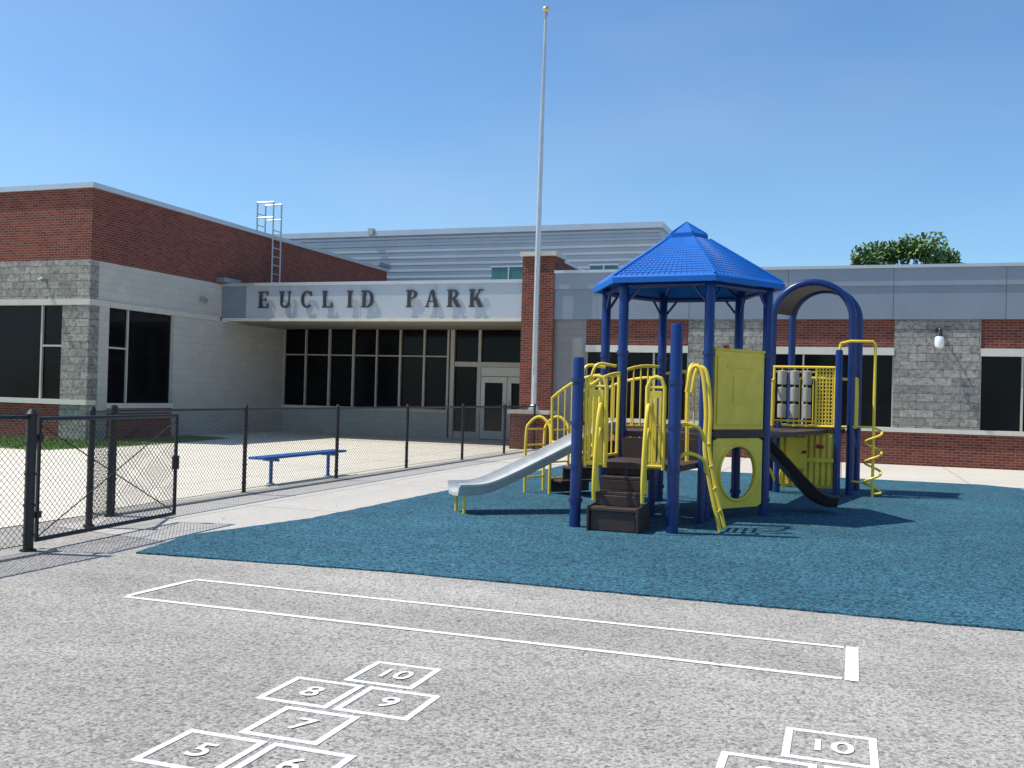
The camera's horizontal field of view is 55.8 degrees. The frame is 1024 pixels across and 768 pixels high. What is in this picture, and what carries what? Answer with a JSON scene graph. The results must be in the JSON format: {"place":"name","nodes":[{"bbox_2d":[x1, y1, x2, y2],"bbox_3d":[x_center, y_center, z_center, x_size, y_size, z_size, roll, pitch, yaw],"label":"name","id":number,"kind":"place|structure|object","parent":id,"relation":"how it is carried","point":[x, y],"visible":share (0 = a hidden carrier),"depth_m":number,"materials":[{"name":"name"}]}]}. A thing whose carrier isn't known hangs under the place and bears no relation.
{"place":"outdoors","nodes":[
{"label":"outdoors","id":0,"kind":"place"},
{"bbox_2d":[0,402,58,438],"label":"wing front brick base","id":1,"kind":"object","parent":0,"point":[12,408],"visible":0.4,"depth_m":26.37,"materials":[{"name":"red brick"}]},
{"bbox_2d":[0,397,95,404],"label":"wing front sill","id":2,"kind":"structure","parent":1,"relation":"on","point":[49,401],"depth_m":26.03,"materials":[{"name":"beige concrete"}]},
{"bbox_2d":[0,305,62,398],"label":"wing front glass","id":3,"kind":"object","parent":2,"relation":"on","point":[20,332],"visible":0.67,"depth_m":26.53,"materials":[{"name":"black glass"}]},
{"bbox_2d":[39,305,60,398],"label":"wing front mullions","id":4,"kind":"object","parent":2,"relation":"on","point":[42,345],"visible":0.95,"depth_m":26.32,"materials":[{"name":"grey metal"}]},
{"bbox_2d":[0,434,148,449],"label":"grass","id":5,"kind":"structure","parent":0,"point":[2,441],"depth_m":23.86,"materials":[{"name":"green plant"}]},
{"bbox_2d":[1,435,225,448],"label":"grass lawn","id":6,"kind":"structure","parent":0,"point":[179,438],"depth_m":26.81,"materials":[{"name":"green plant"}]},
{"bbox_2d":[106,408,171,438],"bbox_3d":[-10.787,1.116,27.718,0.302,0.860,2.700,1,-1,19],"label":"wing side under window brick","id":7,"kind":"structure","parent":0,"point":[136,427],"depth_m":27.75,"materials":[{"name":"brick"}]},
{"bbox_2d":[106,403,173,407],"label":"wing side sill","id":8,"kind":"structure","parent":7,"relation":"on","point":[144,405],"depth_m":27.65,"materials":[{"name":"beige concrete"}]},
{"bbox_2d":[108,310,172,402],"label":"wing side mullions","id":9,"kind":"object","parent":8,"relation":"on","point":[126,356],"visible":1,"depth_m":27.19,"materials":[{"name":"grey metal"}]},
{"bbox_2d":[107,308,170,402],"bbox_3d":[-10.719,-0.763,27.731,0.060,2.620,2.700,1,-1,19],"label":"wing side glass","id":10,"kind":"object","parent":9,"relation":"in","point":[148,358],"visible":0.93,"depth_m":27.75,"materials":[{"name":"black glass"}]},
{"bbox_2d":[222,286,246,317],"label":"canopy fascia end","id":11,"kind":"structure","parent":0,"point":[233,301],"depth_m":31.02,"materials":[{"name":"grey metal"}]},
{"bbox_2d":[0,431,523,527],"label":"concrete plaza","id":12,"kind":"structure","parent":0,"point":[21,478],"depth_m":18.78,"materials":[{"name":"beige concrete"}]},
{"bbox_2d":[58,404,95,439],"bbox_3d":[-11.684,1.029,25.985,0.903,0.949,0.363,1,-1,19],"label":"wing pilaster base","id":13,"kind":"object","parent":12,"relation":"on","point":[72,410],"visible":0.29,"depth_m":25.80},
{"bbox_2d":[96,261,283,439],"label":"wing side block","id":14,"kind":"structure","parent":12,"relation":"on","point":[215,364],"depth_m":30.36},
{"bbox_2d":[0,188,386,283],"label":"wing brick","id":15,"kind":"object","parent":14,"relation":"on","point":[86,223],"visible":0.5,"depth_m":27.70,"materials":[{"name":"red brick"}]},
{"bbox_2d":[0,182,389,271],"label":"wing coping","id":16,"kind":"object","parent":15,"relation":"on","point":[127,195],"visible":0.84,"depth_m":28.52,"materials":[{"name":"silver metal"}]},
{"bbox_2d":[199,297,207,303],"bbox_3d":[-9.589,-2.608,30.076,0.278,0.215,0.180,1,-1,19],"label":"flood light","id":17,"kind":"object","parent":14,"relation":"attached to","point":[204,299],"visible":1,"depth_m":30.03,"materials":[{"name":"metal"}]},
{"bbox_2d":[248,449,346,484],"bbox_3d":[-3.542,1.387,16.195,0.305,0.460,2.600,1,-1,19],"label":"park bench","id":18,"kind":"object","parent":12,"relation":"on","point":[308,453],"visible":0.58,"depth_m":15.71,"materials":[{"name":"metal"}]},
{"bbox_2d":[281,407,447,437],"bbox_3d":[-5.182,1.327,33.724,6.400,0.860,0.300,1,-1,19],"label":"entry base","id":19,"kind":"object","parent":12,"relation":"on","point":[379,420],"visible":0.5,"depth_m":33.52,"materials":[{"name":"brick"}]},
{"bbox_2d":[281,405,447,412],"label":"entry sill","id":20,"kind":"structure","parent":19,"relation":"on","point":[415,410],"depth_m":33.40,"materials":[{"name":"grey concrete"}]},
{"bbox_2d":[282,329,519,438],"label":"entry mullions","id":21,"kind":"object","parent":20,"relation":"on","point":[452,364],"visible":0.85,"depth_m":32.86,"materials":[{"name":"grey metal"}]},
{"bbox_2d":[284,329,520,439],"bbox_3d":[-2.929,-0.017,32.958,11.100,3.650,0.060,1,-1,19],"label":"entry glass","id":22,"kind":"object","parent":21,"relation":"in","point":[501,345],"visible":0.57,"depth_m":33.31,"materials":[{"name":"black glass"}]},
{"bbox_2d":[479,367,519,439],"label":"entry doors","id":23,"kind":"structure","parent":21,"relation":"in","point":[513,374],"depth_m":31.96,"materials":[{"name":"grey metal"}]},
{"bbox_2d":[509,413,554,448],"bbox_3d":[0.680,1.349,27.659,1.100,1.000,1.420,1,-1,19],"label":"column pedestal","id":24,"kind":"object","parent":12,"relation":"on","point":[540,423],"depth_m":26.98,"materials":[{"name":"brick"}]},
{"bbox_2d":[507,409,556,414],"bbox_3d":[0.680,0.798,27.638,1.210,0.100,1.480,1,-1,19],"label":"pedestal cap","id":25,"kind":"object","parent":24,"relation":"on","point":[541,412],"visible":0.5,"depth_m":26.94,"materials":[{"name":"concrete"}]},
{"bbox_2d":[528,6,548,410],"bbox_3d":[0.762,-4.980,27.321,0.320,11.450,0.320,1,-1,19],"label":"flagpole","id":26,"kind":"object","parent":25,"relation":"on","point":[545,9],"visible":0.9,"depth_m":27.25,"materials":[{"name":"metal"}]},
{"bbox_3d":[-20.771,-1.055,29.109,9.800,2.538,0.310,1,-1,19],"label":"wing front","id":27,"kind":"object","parent":12,"relation":"on","visible":0},
{"bbox_2d":[60,305,98,399],"bbox_3d":[-11.635,-0.846,26.004,0.903,2.538,0.363,1,-1,19],"label":"wing pilaster","id":28,"kind":"object","parent":27,"relation":"on","point":[79,352],"visible":1,"depth_m":25.84,"materials":[{"name":"grey stone"}]},
{"bbox_2d":[0,299,219,321],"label":"wall trim band","id":29,"kind":"object","parent":27,"relation":"on","point":[38,302],"visible":0.9,"depth_m":26.58,"materials":[{"name":"stone"}]},
{"bbox_2d":[0,259,98,299],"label":"wing front split band","id":30,"kind":"object","parent":29,"relation":"on","point":[72,279],"visible":1,"depth_m":26.14,"materials":[{"name":"grey stone"}]},
{"bbox_2d":[36,277,46,284],"bbox_3d":[-12.682,-2.782,26.063,0.180,0.215,0.278,1,-1,19],"label":"flood light","id":31,"kind":"object","parent":30,"relation":"attached to","point":[40,280],"visible":1,"depth_m":26.00,"materials":[{"name":"metal"}]},
{"bbox_2d":[368,228,375,234],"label":"gym vent","id":32,"kind":"object","parent":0,"point":[371,231],"visible":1,"depth_m":44.79,"materials":[{"name":"silver metal"}]},
{"bbox_2d":[234,322,520,329],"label":"canopy soffit","id":33,"kind":"structure","parent":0,"point":[418,325],"depth_m":31.39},
{"bbox_2d":[367,262,390,268],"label":"wing roof end vent","id":34,"kind":"object","parent":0,"point":[384,265],"visible":0.43,"depth_m":41.57,"materials":[{"name":"silver metal"}]},
{"bbox_2d":[246,283,521,317],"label":"canopy fascia","id":35,"kind":"structure","parent":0,"point":[500,300],"depth_m":29.25,"materials":[{"name":"grey metal"}]},
{"bbox_2d":[222,318,520,321],"bbox_3d":[-4.495,-1.964,29.600,10.210,0.090,0.220,1,-1,19],"label":"canopy drip","id":36,"kind":"object","parent":35,"relation":"attached to","point":[372,319],"visible":0.86,"depth_m":29.45},
{"bbox_2d":[222,279,521,286],"bbox_3d":[-4.454,-3.078,29.645,10.210,0.100,0.350,1,-1,19],"label":"canopy coping","id":37,"kind":"object","parent":35,"relation":"on","point":[380,282],"visible":0.71,"depth_m":29.35,"materials":[{"name":"silver metal"}]},
{"bbox_2d":[0,434,1023,767],"bbox_3d":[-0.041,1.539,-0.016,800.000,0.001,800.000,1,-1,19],"label":"ground","id":38,"kind":"structure","parent":0,"point":[98,668],"depth_m":5.32,"materials":[{"name":"grey asphalt"}]},
{"bbox_2d":[0,547,56,561],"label":"kerb","id":39,"kind":"structure","parent":38,"relation":"on","point":[10,555],"depth_m":8.53,"materials":[{"name":"concrete"}]},
{"bbox_2d":[0,409,38,551],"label":"chain link fence","id":40,"kind":"object","parent":39,"relation":"on","point":[30,473],"visible":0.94,"depth_m":8.63,"materials":[{"name":"black metal"}]},
{"bbox_2d":[34,414,178,541],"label":"chain link gate","id":41,"kind":"structure","parent":40,"relation":"attached to","point":[174,460],"depth_m":9.66,"materials":[{"name":"black metal"}]},
{"bbox_2d":[129,661,441,767],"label":"hopscotch marking","id":42,"kind":"object","parent":38,"relation":"on","point":[348,758],"visible":1,"depth_m":4.52,"materials":[{"name":"white paint"}]},
{"bbox_2d":[55,461,562,541],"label":"walkway","id":43,"kind":"structure","parent":38,"relation":"on","point":[312,501],"depth_m":12.90,"materials":[{"name":"grey concrete"}]},
{"bbox_2d":[83,405,115,527],"bbox_3d":[-4.566,0.887,10.742,0.110,1.290,1.024,2,-1,-10],"label":"chain link fence","id":44,"kind":"object","parent":43,"relation":"on","point":[110,411],"visible":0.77,"depth_m":10.67,"materials":[{"name":"black metal"}]},
{"bbox_2d":[94,449,538,515],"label":"kerb","id":45,"kind":"structure","parent":38,"relation":"on","point":[189,501],"depth_m":15.02,"materials":[{"name":"concrete"}]},
{"bbox_2d":[112,404,535,513],"bbox_3d":[-2.048,1.041,19.058,0.172,1.290,16.526,1,-1,19],"label":"chain link fence","id":46,"kind":"object","parent":45,"relation":"on","point":[337,409],"visible":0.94,"depth_m":15.85,"materials":[{"name":"black metal"}]},
{"bbox_2d":[302,329,391,329],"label":"entry back wall","id":47,"kind":"structure","parent":38,"relation":"on","point":[347,329],"depth_m":34.51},
{"bbox_2d":[124,579,858,680],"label":"painted court lines","id":48,"kind":"object","parent":38,"relation":"on","point":[852,664],"visible":1,"depth_m":6.27,"materials":[{"name":"white paint"}]},
{"bbox_2d":[553,319,586,449],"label":"grey block panel","id":49,"kind":"structure","parent":38,"relation":"on","point":[569,340],"depth_m":27.42,"materials":[{"name":"grey concrete"}]},
{"bbox_2d":[136,465,1023,631],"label":"rubber play surface","id":50,"kind":"object","parent":38,"relation":"on","point":[793,550],"visible":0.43,"depth_m":9.75,"materials":[{"name":"blue rubber"}]},
{"bbox_2d":[25,469,1018,663],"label":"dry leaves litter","id":51,"kind":"object","parent":50,"relation":"on","point":[538,574],"visible":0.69,"depth_m":8.33,"materials":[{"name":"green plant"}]},
{"bbox_2d":[551,439,614,491],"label":"steps","id":52,"kind":"structure","parent":50,"relation":"on","point":[562,484],"depth_m":15.02,"materials":[{"name":"brown plastic"}]},
{"bbox_2d":[586,468,649,532],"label":"front steps","id":53,"kind":"structure","parent":50,"relation":"on","point":[622,510],"depth_m":11.10,"materials":[{"name":"brown plastic"}]},
{"bbox_2d":[624,469,654,516],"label":"under deck supports","id":54,"kind":"object","parent":50,"relation":"on","point":[651,490],"visible":0.12,"depth_m":12.38,"materials":[{"name":"metal"}]},
{"bbox_2d":[454,340,882,531],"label":"yellow rails","id":55,"kind":"object","parent":50,"relation":"on","point":[686,424],"visible":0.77,"depth_m":12.54,"materials":[{"name":"yellow metal"}]},
{"bbox_2d":[447,420,615,495],"bbox_3d":[0.298,0.952,12.755,2.228,1.000,0.560,2,-1,-21],"label":"slide","id":56,"kind":"object","parent":55,"relation":"on","point":[530,463],"visible":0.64,"depth_m":12.59,"materials":[{"name":"stainless steel"}]},
{"bbox_2d":[587,351,833,508],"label":"yellow panels","id":57,"kind":"object","parent":55,"relation":"attached to","point":[738,385],"visible":0.76,"depth_m":12.52,"materials":[{"name":"plastic"}]},
{"bbox_2d":[802,444,823,453],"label":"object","id":58,"kind":"object","parent":57,"relation":"attached to","point":[817,446],"visible":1,"depth_m":15.91,"materials":[{"name":"red plastic"}]},
{"bbox_2d":[777,370,811,418],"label":"rollers","id":59,"kind":"object","parent":55,"relation":"on","point":[794,393],"visible":1,"depth_m":16.11,"materials":[{"name":"beige plastic"}]},
{"bbox_2d":[569,279,862,533],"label":"blue posts","id":60,"kind":"object","parent":50,"relation":"on","point":[855,358],"visible":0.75,"depth_m":12.81,"materials":[{"name":"blue metal"}]},
{"bbox_2d":[568,350,772,508],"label":"post clamps","id":61,"kind":"object","parent":60,"relation":"attached to","point":[674,506],"visible":0.67,"depth_m":11.26,"materials":[{"name":"blue metal"}]},
{"bbox_2d":[606,281,767,314],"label":"roof supports","id":62,"kind":"object","parent":60,"relation":"attached to","point":[757,290],"visible":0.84,"depth_m":12.97,"materials":[{"name":"blue metal"}]},
{"bbox_2d":[593,223,784,297],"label":"hexagonal roof","id":63,"kind":"structure","parent":62,"relation":"on","point":[684,231],"depth_m":12.63,"materials":[{"name":"blue plastic"}]},
{"bbox_2d":[595,221,782,285],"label":"roof ribs","id":64,"kind":"object","parent":63,"relation":"on","point":[630,263],"visible":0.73,"depth_m":12.73,"materials":[{"name":"blue plastic"}]},
{"bbox_2d":[586,428,844,470],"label":"decks","id":65,"kind":"object","parent":60,"relation":"on","point":[631,454],"visible":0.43,"depth_m":12.31,"materials":[{"name":"brown plastic"}]},
{"bbox_2d":[712,430,764,437],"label":"deck edge trim","id":66,"kind":"structure","parent":65,"relation":"on","point":[736,433],"depth_m":12.45,"materials":[{"name":"brown plastic"}]},
{"bbox_2d":[770,428,828,437],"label":"bridge deck","id":67,"kind":"structure","parent":65,"relation":"on","point":[781,432],"depth_m":14.76,"materials":[{"name":"brown plastic"}]},
{"bbox_2d":[774,426,833,431],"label":"deck trim","id":68,"kind":"structure","parent":67,"relation":"on","point":[830,429],"depth_m":16.04,"materials":[{"name":"brown plastic"}]},
{"bbox_2d":[770,438,839,507],"bbox_3d":[3.861,1.129,13.430,1.235,1.133,0.520,2,-1,-2],"label":"slide","id":69,"kind":"object","parent":65,"relation":"attached to","point":[795,475],"visible":0.68,"depth_m":13.24,"materials":[{"name":"brown plastic"}]},
{"bbox_2d":[778,286,857,315],"bbox_3d":[5.290,-1.430,16.717,1.354,0.501,0.885,1,-1,19],"label":"arch canopy sheet","id":70,"kind":"object","parent":60,"relation":"attached to","point":[791,301],"visible":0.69,"depth_m":16.85,"materials":[{"name":"brown plastic"}]},
{"bbox_2d":[477,450,1023,487],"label":"concrete apron","id":71,"kind":"object","parent":38,"relation":"on","point":[1004,478],"visible":0.5,"depth_m":21.76,"materials":[{"name":"beige concrete"}]},
{"bbox_2d":[716,727,878,767],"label":"hopscotch marking","id":72,"kind":"object","parent":38,"relation":"on","point":[786,747],"visible":1,"depth_m":4.20,"materials":[{"name":"white paint"}]},
{"bbox_2d":[587,421,1023,469],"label":"wall base brick","id":73,"kind":"object","parent":38,"relation":"on","point":[958,450],"visible":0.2,"depth_m":24.21,"materials":[{"name":"red brick"}]},
{"bbox_2d":[586,352,1023,431],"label":"window mullions","id":74,"kind":"object","parent":73,"relation":"on","point":[1021,398],"depth_m":24.67,"materials":[{"name":"grey metal"}]},
{"bbox_2d":[587,352,1023,431],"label":"window glass","id":75,"kind":"object","parent":74,"relation":"in","point":[1000,393],"visible":0.58,"depth_m":24.92,"materials":[{"name":"black glass"}]},
{"bbox_2d":[608,418,1023,435],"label":"wall sill","id":76,"kind":"structure","parent":73,"relation":"on","point":[953,431],"depth_m":24.20,"materials":[{"name":"white concrete"}]},
{"bbox_2d":[687,319,981,429],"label":"split block piers","id":77,"kind":"structure","parent":73,"relation":"on","point":[934,387],"depth_m":24.33,"materials":[{"name":"grey stone"}]},
{"bbox_2d":[554,284,1023,319],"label":"fascia","id":78,"kind":"structure","parent":77,"relation":"on","point":[991,302],"depth_m":24.74,"materials":[{"name":"metal"}]},
{"bbox_2d":[554,266,1023,288],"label":"fascia","id":79,"kind":"structure","parent":78,"relation":"on","point":[999,275],"depth_m":24.57,"materials":[{"name":"metal"}]},
{"bbox_2d":[554,262,1023,272],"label":"coping","id":80,"kind":"object","parent":79,"relation":"on","point":[847,267],"visible":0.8,"depth_m":24.73,"materials":[{"name":"metal"}]},
{"bbox_2d":[787,270,1006,318],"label":"fascia seams","id":81,"kind":"object","parent":78,"relation":"attached to","point":[893,288],"visible":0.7,"depth_m":24.57,"materials":[{"name":"metal"}]},
{"bbox_2d":[585,345,1023,356],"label":"window lintels","id":82,"kind":"structure","parent":77,"relation":"attached to","point":[987,352],"depth_m":25.16,"materials":[{"name":"white concrete"}]},
{"bbox_2d":[586,320,1023,348],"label":"brick over windows","id":83,"kind":"object","parent":77,"relation":"attached to","point":[1002,334],"visible":0.67,"depth_m":25.18,"materials":[{"name":"red brick"}]},
{"bbox_2d":[934,327,943,347],"bbox_3d":[10.646,-1.157,24.084,0.224,0.543,0.386,1,-1,19],"label":"wall lamp","id":84,"kind":"object","parent":77,"relation":"attached to","point":[939,340],"visible":1,"depth_m":23.94,"materials":[{"name":"glass"}]},
{"bbox_2d":[850,231,961,264],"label":"tree","id":85,"kind":"object","parent":38,"relation":"on","point":[914,248],"visible":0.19,"depth_m":58.95,"materials":[{"name":"green plant"}]},
{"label":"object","id":86,"kind":"object","parent":38,"relation":"on","visible":0},
{"bbox_2d":[220,228,666,329],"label":"gym siding","id":87,"kind":"object","parent":86,"relation":"on","point":[446,257],"visible":0.18,"depth_m":43.34,"materials":[{"name":"silver metal"}]},
{"bbox_2d":[274,221,671,238],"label":"gym coping","id":88,"kind":"object","parent":87,"relation":"on","point":[662,225],"visible":0.21,"depth_m":43.13,"materials":[{"name":"silver metal"}]},
{"bbox_2d":[492,265,617,279],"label":"gym windows","id":89,"kind":"structure","parent":87,"relation":"in","point":[502,272],"depth_m":42.70,"materials":[{"name":"teal glass"}]},
{"bbox_2d":[491,263,618,278],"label":"gym window frames","id":90,"kind":"structure","parent":87,"relation":"in","point":[522,266],"depth_m":42.55,"materials":[{"name":"silver metal"}]},
{"bbox_2d":[0,0,1023,266],"label":"sky","id":91,"kind":"structure","parent":0,"point":[786,132],"materials":[{"name":"blue"}]},
{"bbox_2d":[519,256,562,410],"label":"brick column","id":92,"kind":"structure","parent":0,"point":[549,265],"depth_m":27.53,"materials":[{"name":"red brick"}]},
{"bbox_2d":[520,251,565,259],"bbox_3d":[0.906,-3.704,27.997,1.090,0.120,1.020,1,-1,19],"label":"column cap","id":93,"kind":"object","parent":92,"relation":"on","point":[553,253],"visible":0.57,"depth_m":27.56,"materials":[{"name":"concrete"}]},
{"bbox_3d":[-1.840,-2.683,35.867,11.140,0.300,13.430,1,-1,19],"label":"canopy","id":94,"kind":"object","parent":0,"visible":0},
{"bbox_2d":[216,277,240,282],"bbox_3d":[-9.154,-3.326,31.263,0.300,0.140,0.900,1,-1,19],"label":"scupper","id":95,"kind":"object","parent":94,"relation":"on","point":[224,280],"visible":0.86,"depth_m":30.99,"materials":[{"name":"metal"}]},
{"bbox_2d":[256,201,282,282],"bbox_3d":[-8.526,-4.686,33.823,0.702,3.306,0.560,1,-1,19],"label":"roof ladder","id":96,"kind":"object","parent":94,"relation":"on","point":[273,230],"visible":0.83,"depth_m":33.71,"materials":[{"name":"metal"}]},
{"bbox_2d":[289,284,436,317],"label":"fascia seams","id":97,"kind":"object","parent":94,"relation":"on","point":[360,311],"visible":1,"depth_m":29.55,"materials":[{"name":"metal"}]},
{"bbox_2d":[258,289,482,307],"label":"euclid park letters","id":98,"kind":"object","parent":94,"relation":"attached to","point":[451,298],"visible":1,"depth_m":29.38,"materials":[{"name":"metal"}]},
{"bbox_2d":[563,263,575,269],"bbox_3d":[2.203,-3.136,31.111,0.470,0.720,5.829,1,-1,19],"label":"parapet brick","id":99,"kind":"object","parent":94,"relation":"on","point":[566,267],"visible":0.07,"depth_m":28.75,"materials":[{"name":"red brick"}]},
{"bbox_2d":[563,260,582,269],"bbox_3d":[2.217,-3.536,31.140,0.580,0.080,5.780,1,-1,19],"label":"parapet coping","id":100,"kind":"object","parent":99,"relation":"on","point":[571,265],"visible":0.14,"depth_m":29.04,"materials":[{"name":"silver metal"}]}
]}

